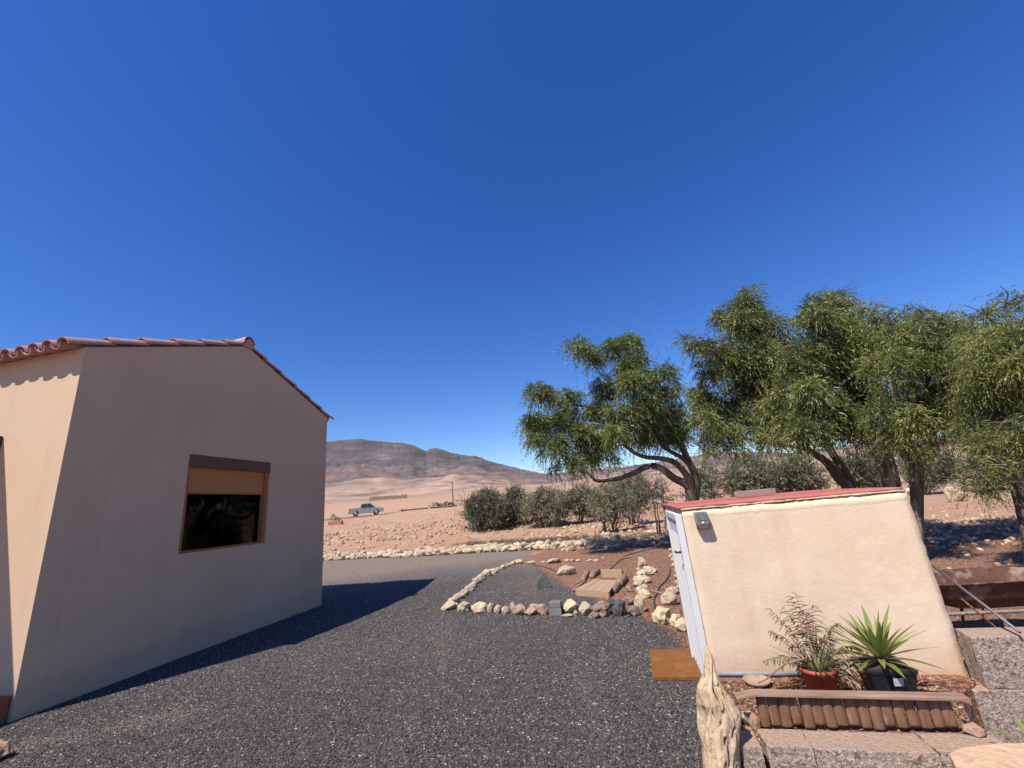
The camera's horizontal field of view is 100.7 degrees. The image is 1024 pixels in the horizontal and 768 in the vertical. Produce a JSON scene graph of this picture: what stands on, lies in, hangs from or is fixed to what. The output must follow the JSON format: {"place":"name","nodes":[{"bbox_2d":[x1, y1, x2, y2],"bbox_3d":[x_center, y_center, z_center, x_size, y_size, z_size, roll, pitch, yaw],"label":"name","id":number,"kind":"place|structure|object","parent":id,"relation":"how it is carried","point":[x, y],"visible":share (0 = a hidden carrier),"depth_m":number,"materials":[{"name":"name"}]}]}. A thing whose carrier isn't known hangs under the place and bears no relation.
{"place":"outdoors","nodes":[
{"label":"outdoors","id":0,"kind":"place"},
{"bbox_2d":[0,571,702,767],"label":"gravel","id":1,"kind":"structure","parent":0,"point":[625,751],"depth_m":3.37,"materials":[{"name":"gravel"}]},
{"bbox_2d":[649,649,701,679],"bbox_3d":[1.425,2.443,3.718,0.400,0.027,0.666,-9,-17,13],"label":"doormat","id":2,"kind":"object","parent":1,"relation":"on","point":[673,664],"visible":0.91,"depth_m":3.65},
{"bbox_2d":[324,511,400,520],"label":"road","id":3,"kind":"structure","parent":0,"point":[358,516],"depth_m":61.83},
{"bbox_2d":[348,503,383,516],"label":"pickup truck","id":4,"kind":"object","parent":3,"relation":"on","point":[367,508],"visible":0.99,"depth_m":63.22,"materials":[{"name":"silver metal"}]},
{"bbox_2d":[0,431,1023,767],"bbox_3d":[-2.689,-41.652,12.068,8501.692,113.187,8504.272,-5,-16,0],"label":"ground","id":5,"kind":"structure","parent":0,"point":[342,581],"depth_m":4.73,"materials":[{"name":"soil"}]},
{"bbox_2d":[0,739,10,758],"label":"rock","id":6,"kind":"object","parent":5,"relation":"on","point":[5,749],"visible":1,"depth_m":3.18,"materials":[{"name":"pink stone"}]},
{"bbox_2d":[0,336,333,724],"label":"house","id":7,"kind":"structure","parent":5,"relation":"on","point":[162,502],"depth_m":5.24,"materials":[{"name":"beige paint"}]},
{"bbox_2d":[178,454,270,553],"bbox_3d":[-4.348,1.807,6.474,0.136,1.312,1.525,-8,-16,10],"label":"window","id":8,"kind":"structure","parent":7,"relation":"in","point":[206,474],"depth_m":6.52,"materials":[{"name":"brown wood"}]},
{"bbox_2d":[328,513,342,525],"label":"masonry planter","id":9,"kind":"object","parent":5,"relation":"on","point":[335,522],"visible":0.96,"depth_m":49.18,"materials":[{"name":"brick"}]},
{"bbox_2d":[369,494,406,500],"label":"stone wall","id":10,"kind":"structure","parent":5,"relation":"on","point":[386,497],"depth_m":252.97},
{"bbox_2d":[398,505,456,511],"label":"stone wall","id":11,"kind":"structure","parent":5,"relation":"on","point":[427,508],"depth_m":94.49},
{"bbox_2d":[441,600,457,610],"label":"rock","id":12,"kind":"object","parent":5,"relation":"on","point":[449,605],"visible":0.95,"depth_m":6.66,"materials":[{"name":"stone"}]},
{"bbox_2d":[453,592,464,598],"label":"rock","id":13,"kind":"object","parent":5,"relation":"on","point":[459,595],"visible":0.81,"depth_m":7.38,"materials":[{"name":"stone"}]},
{"bbox_2d":[457,601,471,612],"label":"rock","id":14,"kind":"object","parent":5,"relation":"on","point":[463,607],"visible":0.98,"depth_m":6.40,"materials":[{"name":"stone"}]},
{"bbox_2d":[465,584,474,590],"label":"rock","id":15,"kind":"object","parent":5,"relation":"on","point":[469,587],"visible":0.82,"depth_m":8.00,"materials":[{"name":"stone"}]},
{"bbox_2d":[324,508,631,554],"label":"dry tufts","id":16,"kind":"object","parent":5,"relation":"on","point":[459,529],"visible":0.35,"depth_m":24.63,"materials":[{"name":"beige plant"}]},
{"bbox_2d":[471,601,487,613],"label":"rock","id":17,"kind":"object","parent":5,"relation":"on","point":[480,607],"visible":0.78,"depth_m":6.27,"materials":[{"name":"beige stone"}]},
{"bbox_2d":[453,480,516,531],"bbox_3d":[-1.649,7.707,25.635,4.045,3.600,3.003,-5,-16,0],"label":"olive bush","id":18,"kind":"object","parent":5,"relation":"on","point":[481,514],"visible":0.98,"depth_m":25.29,"materials":[{"name":"green plant"}]},
{"bbox_2d":[482,569,491,575],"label":"rock","id":19,"kind":"object","parent":5,"relation":"on","point":[487,572],"visible":0.81,"depth_m":9.67,"materials":[{"name":"stone"}]},
{"bbox_2d":[487,602,493,612],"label":"rock","id":20,"kind":"object","parent":5,"relation":"on","point":[490,607],"visible":0.94,"depth_m":6.23,"materials":[{"name":"stone"}]},
{"bbox_2d":[488,545,495,551],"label":"rock","id":21,"kind":"object","parent":5,"relation":"on","point":[492,548],"visible":0.75,"depth_m":14.96,"materials":[{"name":"stone"}]},
{"bbox_2d":[494,604,501,613],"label":"rock","id":22,"kind":"object","parent":5,"relation":"on","point":[497,609],"visible":0.97,"depth_m":6.14,"materials":[{"name":"stone"}]},
{"bbox_2d":[501,606,508,613],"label":"rock","id":23,"kind":"object","parent":5,"relation":"on","point":[505,609],"visible":0.91,"depth_m":6.08,"materials":[{"name":"stone"}]},
{"bbox_2d":[501,545,510,551],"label":"rock","id":24,"kind":"object","parent":5,"relation":"on","point":[505,548],"visible":0.81,"depth_m":14.69,"materials":[{"name":"beige stone"}]},
{"bbox_2d":[501,475,532,525],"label":"olive bush","id":25,"kind":"object","parent":5,"relation":"on","point":[511,493],"visible":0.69,"depth_m":26.38,"materials":[{"name":"green plant"}]},
{"bbox_2d":[513,604,525,614],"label":"rock","id":26,"kind":"object","parent":5,"relation":"on","point":[519,609],"visible":0.94,"depth_m":5.95,"materials":[{"name":"pink stone"}]},
{"bbox_2d":[526,606,536,615],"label":"rock","id":27,"kind":"object","parent":5,"relation":"on","point":[531,610],"visible":0.95,"depth_m":5.87,"materials":[{"name":"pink stone"}]},
{"bbox_2d":[535,604,548,615],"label":"rock","id":28,"kind":"object","parent":5,"relation":"on","point":[542,609],"visible":0.95,"depth_m":5.83,"materials":[{"name":"pink stone"}]},
{"bbox_2d":[536,573,551,589],"bbox_3d":[0.574,3.621,7.706,0.332,0.331,0.164,2,-29,-25],"label":"rock","id":29,"kind":"object","parent":5,"relation":"on","point":[543,582],"visible":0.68,"depth_m":7.66,"materials":[{"name":"grey stone"}]},
{"bbox_2d":[540,544,549,549],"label":"rock","id":30,"kind":"object","parent":5,"relation":"on","point":[544,546],"visible":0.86,"depth_m":14.08,"materials":[{"name":"beige stone"}]},
{"bbox_2d":[515,477,582,528],"bbox_3d":[2.176,7.133,25.134,4.154,3.392,3.104,-5,-16,0],"label":"olive bush","id":31,"kind":"object","parent":5,"relation":"on","point":[543,511],"visible":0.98,"depth_m":24.69,"materials":[{"name":"green plant"}]},
{"bbox_2d":[546,558,559,562],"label":"rock","id":32,"kind":"object","parent":5,"relation":"on","point":[553,560],"visible":0.94,"depth_m":10.83,"materials":[{"name":"stone"}]},
{"bbox_2d":[549,600,562,615],"bbox_3d":[0.604,3.083,5.821,0.170,0.190,0.160,-10,-17,14],"label":"block","id":33,"kind":"object","parent":5,"relation":"on","point":[555,607],"depth_m":5.76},
{"bbox_2d":[452,532,668,545],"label":"dry grass","id":34,"kind":"structure","parent":5,"relation":"on","point":[554,539],"depth_m":16.86,"materials":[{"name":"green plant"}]},
{"bbox_2d":[557,565,575,575],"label":"rock","id":35,"kind":"object","parent":5,"relation":"on","point":[566,570],"visible":0.9,"depth_m":8.80,"materials":[{"name":"stone"}]},
{"bbox_2d":[565,540,574,547],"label":"rock","id":36,"kind":"object","parent":5,"relation":"on","point":[570,543],"visible":0.71,"depth_m":13.94,"materials":[{"name":"stone"}]},
{"bbox_2d":[562,599,578,612],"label":"rock","id":37,"kind":"object","parent":5,"relation":"on","point":[570,605],"visible":0.88,"depth_m":5.80,"materials":[{"name":"beige stone"}]},
{"bbox_2d":[574,541,583,547],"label":"rock","id":38,"kind":"object","parent":5,"relation":"on","point":[577,544],"visible":0.88,"depth_m":13.89,"materials":[{"name":"stone"}]},
{"bbox_2d":[557,477,604,523],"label":"olive bush","id":39,"kind":"object","parent":5,"relation":"on","point":[579,513],"visible":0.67,"depth_m":25.07,"materials":[{"name":"green plant"}]},
{"bbox_2d":[578,601,591,615],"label":"rock","id":40,"kind":"object","parent":5,"relation":"on","point":[584,608],"visible":0.84,"depth_m":5.59,"materials":[{"name":"stone"}]},
{"bbox_2d":[581,570,589,580],"bbox_3d":[1.444,3.753,8.311,0.103,0.108,0.858,-10,-17,14],"label":"log","id":41,"kind":"object","parent":5,"relation":"on","point":[585,575],"visible":0.91,"depth_m":8.15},
{"bbox_2d":[583,539,592,546],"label":"rock","id":42,"kind":"object","parent":5,"relation":"on","point":[587,542],"visible":0.81,"depth_m":13.78,"materials":[{"name":"beige stone"}]},
{"bbox_2d":[589,568,599,578],"bbox_3d":[1.640,3.756,8.408,0.117,0.124,0.670,-11,-17,19],"label":"log","id":43,"kind":"object","parent":5,"relation":"on","point":[594,573],"visible":0.9,"depth_m":8.24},
{"bbox_2d":[588,611,600,618],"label":"rock","id":44,"kind":"object","parent":5,"relation":"on","point":[593,614],"visible":1,"depth_m":5.41,"materials":[{"name":"brown stone"}]},
{"bbox_2d":[575,569,623,597],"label":"board platform","id":45,"kind":"structure","parent":5,"relation":"on","point":[598,588],"depth_m":6.87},
{"bbox_2d":[589,602,611,617],"bbox_3d":[1.163,2.945,5.546,0.266,0.178,0.245,4,-19,-29],"label":"rock","id":46,"kind":"object","parent":5,"relation":"on","point":[602,609],"visible":0.86,"depth_m":5.48,"materials":[{"name":"brown stone"}]},
{"bbox_2d":[510,329,708,507],"bbox_3d":[2.904,1.486,12.319,5.851,6.662,3.546,-5,-16,0],"label":"willow leaved tree","id":47,"kind":"object","parent":5,"relation":"on","point":[645,416],"visible":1,"depth_m":11.85,"materials":[{"name":"green plant"}]},
{"bbox_2d":[577,468,643,532],"bbox_3d":[4.399,5.192,18.730,3.037,2.780,2.772,-5,-16,0],"label":"olive bush","id":48,"kind":"object","parent":5,"relation":"on","point":[601,502],"visible":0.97,"depth_m":18.49,"materials":[{"name":"green plant"}]},
{"bbox_2d":[610,581,620,593],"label":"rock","id":49,"kind":"object","parent":5,"relation":"on","point":[616,587],"visible":0.86,"depth_m":6.77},
{"bbox_2d":[612,599,627,615],"bbox_3d":[1.390,2.896,5.478,0.182,0.213,0.148,6,-20,-34],"label":"rock","id":50,"kind":"object","parent":5,"relation":"on","point":[618,608],"visible":0.88,"depth_m":5.43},
{"bbox_2d":[617,574,627,586],"bbox_3d":[1.919,3.430,7.414,0.136,0.146,0.660,-12,-17,21],"label":"log","id":51,"kind":"object","parent":5,"relation":"on","point":[622,579],"visible":0.82,"depth_m":7.31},
{"bbox_2d":[625,596,634,604],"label":"rock","id":52,"kind":"object","parent":5,"relation":"on","point":[629,600],"visible":0.74,"depth_m":5.90,"materials":[{"name":"brown stone"}]},
{"bbox_2d":[626,605,640,616],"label":"rock","id":53,"kind":"object","parent":5,"relation":"on","point":[633,610],"visible":0.98,"depth_m":5.35,"materials":[{"name":"brown stone"}]},
{"bbox_2d":[615,467,655,525],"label":"olive bush","id":54,"kind":"object","parent":5,"relation":"on","point":[643,501],"visible":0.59,"depth_m":21.30,"materials":[{"name":"green plant"}]},
{"bbox_2d":[633,579,642,586],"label":"rock","id":55,"kind":"object","parent":5,"relation":"on","point":[637,583],"visible":0.81,"depth_m":7.01,"materials":[{"name":"stone"}]},
{"bbox_2d":[633,575,644,582],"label":"rock","id":56,"kind":"object","parent":5,"relation":"on","point":[640,577],"visible":0.62,"depth_m":7.30,"materials":[{"name":"beige stone"}]},
{"bbox_2d":[634,594,646,611],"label":"rock","id":57,"kind":"object","parent":5,"relation":"on","point":[639,601],"visible":0.76,"depth_m":5.50,"materials":[{"name":"stone"}]},
{"bbox_2d":[635,570,646,575],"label":"rock","id":58,"kind":"object","parent":5,"relation":"on","point":[642,572],"visible":0.69,"depth_m":7.82,"materials":[{"name":"beige stone"}]},
{"bbox_2d":[637,557,646,566],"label":"rock","id":59,"kind":"object","parent":5,"relation":"on","point":[642,562],"visible":0.87,"depth_m":8.86,"materials":[{"name":"stone"}]},
{"bbox_2d":[638,589,650,598],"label":"rock","id":60,"kind":"object","parent":5,"relation":"on","point":[644,594],"visible":0.91,"depth_m":6.18,"materials":[{"name":"beige stone"}]},
{"bbox_2d":[623,540,669,556],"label":"branch","id":61,"kind":"object","parent":5,"relation":"on","point":[643,550],"visible":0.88,"depth_m":11.41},
{"bbox_2d":[632,471,683,535],"bbox_3d":[5.206,4.245,15.213,1.846,2.483,2.146,7,-21,-38],"label":"broom shrub","id":62,"kind":"object","parent":5,"relation":"on","point":[656,492],"visible":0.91,"depth_m":15.02,"materials":[{"name":"green plant"}]},
{"bbox_2d":[652,606,670,624],"bbox_3d":[1.757,2.705,4.950,0.230,0.208,0.213,0,-17,-19],"label":"rock","id":63,"kind":"object","parent":5,"relation":"on","point":[661,615],"visible":0.84,"depth_m":4.88,"materials":[{"name":"beige stone"}]},
{"bbox_2d":[653,567,670,609],"bbox_3d":[2.489,3.303,6.997,0.096,0.042,3.288,-12,-17,22],"label":"hose","id":64,"kind":"object","parent":5,"relation":"on","point":[660,585],"visible":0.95,"depth_m":6.70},
{"bbox_2d":[660,590,678,604],"bbox_3d":[2.134,2.908,5.737,0.241,0.196,0.187,-4,-12,0],"label":"rock","id":65,"kind":"object","parent":5,"relation":"on","point":[667,597],"visible":0.94,"depth_m":5.71,"materials":[{"name":"stone"}]},
{"bbox_2d":[664,586,678,593],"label":"rock","id":66,"kind":"object","parent":5,"relation":"on","point":[675,590],"visible":0.65,"depth_m":6.30,"materials":[{"name":"stone"}]},
{"bbox_2d":[323,498,1023,568],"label":"rubble","id":67,"kind":"object","parent":5,"relation":"on","point":[1010,538],"visible":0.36,"depth_m":13.39,"materials":[{"name":"stone"}]},
{"bbox_2d":[669,613,680,626],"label":"rock","id":68,"kind":"object","parent":5,"relation":"on","point":[674,617],"visible":0.56,"depth_m":4.77,"materials":[{"name":"beige stone"}]},
{"bbox_2d":[674,617,686,631],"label":"rock","id":69,"kind":"object","parent":5,"relation":"on","point":[680,624],"visible":0.79,"depth_m":4.57,"materials":[{"name":"beige stone"}]},
{"bbox_2d":[675,458,732,500],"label":"broom shrub","id":70,"kind":"object","parent":5,"relation":"on","point":[705,489],"visible":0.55,"depth_m":16.41,"materials":[{"name":"green plant"}]},
{"bbox_2d":[696,645,741,767],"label":"driftwood","id":71,"kind":"object","parent":5,"relation":"on","point":[719,718],"visible":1,"depth_m":2.15,"materials":[{"name":"wood"}]},
{"bbox_2d":[709,446,784,496],"bbox_3d":[10.813,4.345,19.422,3.906,3.640,3.134,-5,-16,0],"label":"broom shrub","id":72,"kind":"object","parent":5,"relation":"on","point":[744,482],"visible":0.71,"depth_m":18.90,"materials":[{"name":"green plant"}]},
{"bbox_2d":[740,730,765,767],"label":"concrete block","id":73,"kind":"structure","parent":5,"relation":"on","point":[751,752],"depth_m":2.11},
{"bbox_2d":[656,280,856,497],"bbox_3d":[6.591,0.680,11.955,4.821,7.448,3.475,-5,-16,0],"label":"willow leaved tree","id":74,"kind":"object","parent":5,"relation":"on","point":[747,407],"visible":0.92,"depth_m":11.64,"materials":[{"name":"green plant"}]},
{"bbox_2d":[757,729,816,767],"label":"concrete block","id":75,"kind":"structure","parent":5,"relation":"on","point":[787,748],"depth_m":2.08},
{"bbox_2d":[749,713,760,730],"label":"rock","id":76,"kind":"object","parent":75,"relation":"on","point":[754,722],"visible":0.99,"depth_m":2.26,"materials":[{"name":"pink stone"}]},
{"bbox_2d":[755,451,836,492],"bbox_3d":[11.000,3.866,16.240,2.716,2.930,3.116,-5,-16,0],"label":"broom shrub","id":77,"kind":"object","parent":5,"relation":"on","point":[789,480],"visible":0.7,"depth_m":16.07,"materials":[{"name":"green plant"}]},
{"bbox_2d":[593,535,1023,731],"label":"leaf litter","id":78,"kind":"object","parent":5,"relation":"on","point":[740,686],"visible":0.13,"depth_m":2.68,"materials":[{"name":"plant"}]},
{"bbox_2d":[663,487,968,675],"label":"shed","id":79,"kind":"structure","parent":5,"relation":"on","point":[742,564],"depth_m":2.97,"materials":[{"name":"paint"}]},
{"bbox_2d":[668,517,702,674],"bbox_3d":[1.441,1.751,3.549,0.076,1.200,0.849,-9,-17,13],"label":"door","id":80,"kind":"structure","parent":79,"relation":"in","point":[672,523],"depth_m":3.53,"materials":[{"name":"white paint"}]},
{"bbox_2d":[694,511,709,529],"bbox_3d":[1.423,1.024,3.179,0.090,0.125,0.080,-9,-17,13],"label":"wall lamp","id":81,"kind":"object","parent":79,"relation":"attached to","point":[701,520],"visible":1,"depth_m":3.16,"materials":[{"name":"grey plastic"}]},
{"bbox_2d":[761,279,937,491],"bbox_3d":[7.747,0.620,9.924,4.949,6.437,2.878,-2,-17,-13],"label":"willow leaved tree","id":82,"kind":"object","parent":5,"relation":"on","point":[820,389],"visible":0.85,"depth_m":9.59,"materials":[{"name":"green plant"}]},
{"bbox_2d":[718,674,983,747],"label":"bed soil","id":83,"kind":"structure","parent":5,"relation":"on","point":[971,713],"depth_m":2.49,"materials":[{"name":"soil"}]},
{"bbox_2d":[741,712,750,724],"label":"rock","id":84,"kind":"object","parent":83,"relation":"on","point":[745,717],"visible":0.61,"depth_m":2.31,"materials":[{"name":"stone"}]},
{"bbox_2d":[743,674,770,687],"bbox_3d":[1.599,1.938,2.767,0.167,0.028,0.167,-5,-16,0],"label":"rock","id":85,"kind":"object","parent":83,"relation":"on","point":[749,679],"visible":0.95,"depth_m":2.79,"materials":[{"name":"stone"}]},
{"bbox_2d":[717,671,801,675],"bbox_3d":[1.683,1.960,2.873,0.540,0.031,0.031,-9,-17,13],"label":"pipe","id":86,"kind":"object","parent":83,"relation":"on","point":[764,673],"visible":0.71,"depth_m":2.87,"materials":[{"name":"grey plastic"}]},
{"bbox_2d":[758,591,867,690],"bbox_3d":[1.856,1.587,2.576,0.555,0.558,0.540,-1,-17,-16],"label":"potted palm","id":87,"kind":"object","parent":83,"relation":"on","point":[817,672],"visible":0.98,"depth_m":2.59,"materials":[{"name":"plant"}]},
{"bbox_2d":[758,657,807,683],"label":"dry stem","id":88,"kind":"object","parent":87,"relation":"attached to","point":[782,665],"visible":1,"depth_m":2.56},
{"bbox_2d":[734,689,971,729],"bbox_3d":[1.730,1.678,2.183,1.055,0.167,0.071,-9,-17,13],"label":"log edging","id":89,"kind":"object","parent":83,"relation":"on","point":[823,708],"visible":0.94,"depth_m":2.18,"materials":[{"name":"brown wood"}]},
{"bbox_2d":[821,606,948,704],"bbox_3d":[2.138,1.579,2.497,0.545,0.478,0.542,-9,-17,13],"label":"potted yucca","id":90,"kind":"object","parent":83,"relation":"on","point":[883,668],"visible":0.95,"depth_m":2.46,"materials":[{"name":"plant"}]},
{"bbox_2d":[824,448,902,488],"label":"broom shrub","id":91,"kind":"object","parent":5,"relation":"on","point":[863,476],"visible":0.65,"depth_m":17.81,"materials":[{"name":"green plant"}]},
{"bbox_2d":[802,731,942,767],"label":"concrete block","id":92,"kind":"structure","parent":5,"relation":"on","point":[837,749],"depth_m":2.02,"materials":[{"name":"concrete"}]},
{"bbox_2d":[828,298,992,542],"bbox_3d":[8.675,0.553,8.634,4.857,5.768,2.939,0,-17,-17],"label":"willow leaved tree","id":93,"kind":"object","parent":5,"relation":"on","point":[912,345],"visible":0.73,"depth_m":8.27,"materials":[{"name":"green plant"}]},
{"bbox_2d":[893,444,969,494],"bbox_3d":[22.352,4.420,22.843,3.793,3.184,2.896,-5,-16,0],"label":"broom shrub","id":94,"kind":"object","parent":5,"relation":"on","point":[935,478],"visible":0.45,"depth_m":22.23,"materials":[{"name":"green plant"}]},
{"bbox_2d":[944,487,965,501],"bbox_3d":[18.034,4.540,17.233,0.685,0.729,0.570,-10,-17,17],"label":"rock","id":95,"kind":"object","parent":5,"relation":"on","point":[948,491],"visible":0.69,"depth_m":17.14,"materials":[{"name":"stone"}]},
{"bbox_2d":[916,733,1002,767],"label":"concrete block","id":96,"kind":"structure","parent":5,"relation":"on","point":[943,745],"depth_m":1.99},
{"bbox_2d":[961,722,985,737],"bbox_3d":[2.212,1.659,2.042,0.085,0.057,0.080,-4,-21,3],"label":"rock","id":97,"kind":"object","parent":96,"relation":"on","point":[974,729],"visible":1,"depth_m":2.02,"materials":[{"name":"pink stone"}]},
{"bbox_2d":[949,743,1023,767],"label":"flagstone","id":98,"kind":"object","parent":96,"relation":"on","point":[1003,755],"visible":1,"depth_m":1.81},
{"bbox_2d":[926,285,1023,554],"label":"willow leaved tree","id":99,"kind":"object","parent":5,"relation":"on","point":[995,352],"visible":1,"depth_m":6.24,"materials":[{"name":"green plant"}]},
{"bbox_2d":[933,566,1023,627],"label":"wheelbarrow","id":100,"kind":"object","parent":5,"relation":"on","point":[997,587],"visible":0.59,"depth_m":4.21,"materials":[{"name":"metal"}]},
{"bbox_2d":[961,598,996,627],"bbox_3d":[4.442,2.204,3.979,0.016,0.306,0.314,-3,-16,-9],"label":"metal rod","id":101,"kind":"object","parent":100,"relation":"on","point":[981,615],"visible":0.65,"depth_m":4.03,"materials":[{"name":"metal"}]},
{"bbox_2d":[948,449,1008,489],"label":"broom shrub","id":102,"kind":"object","parent":5,"relation":"on","point":[1003,488],"visible":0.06,"depth_m":20.74,"materials":[{"name":"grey plant"}]},
{"bbox_2d":[971,678,1023,742],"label":"concrete block","id":103,"kind":"structure","parent":5,"relation":"on","point":[997,708],"depth_m":2.43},
{"bbox_2d":[954,627,1023,688],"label":"concrete block","id":104,"kind":"structure","parent":103,"relation":"on","point":[994,658],"depth_m":2.51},
{"bbox_2d":[932,565,1021,633],"bbox_3d":[3.097,1.423,2.867,0.016,0.258,0.792,-11,-17,19],"label":"metal pole","id":105,"kind":"object","parent":104,"relation":"on","point":[981,603],"visible":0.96,"depth_m":2.77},
{"bbox_2d":[983,714,1023,742],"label":"agave sprout","id":106,"kind":"object","parent":5,"relation":"on","point":[1020,725],"visible":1,"depth_m":1.93,"materials":[{"name":"green plant"}]},
{"bbox_2d":[0,0,1023,473],"label":"sky","id":107,"kind":"structure","parent":0,"point":[407,208],"materials":[{"name":"blue"}]},
{"bbox_2d":[325,432,970,483],"bbox_3d":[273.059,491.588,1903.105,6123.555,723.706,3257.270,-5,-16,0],"label":"mountains","id":108,"kind":"structure","parent":0,"point":[350,459],"depth_m":1649.14,"materials":[{"name":"stone"}]},
{"bbox_2d":[734,488,775,496],"bbox_3d":[2.185,0.979,3.820,0.310,0.047,0.119,-8,-16,10],"label":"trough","id":109,"kind":"object","parent":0,"point":[755,492],"visible":1,"depth_m":3.77,"materials":[{"name":"pink concrete"}]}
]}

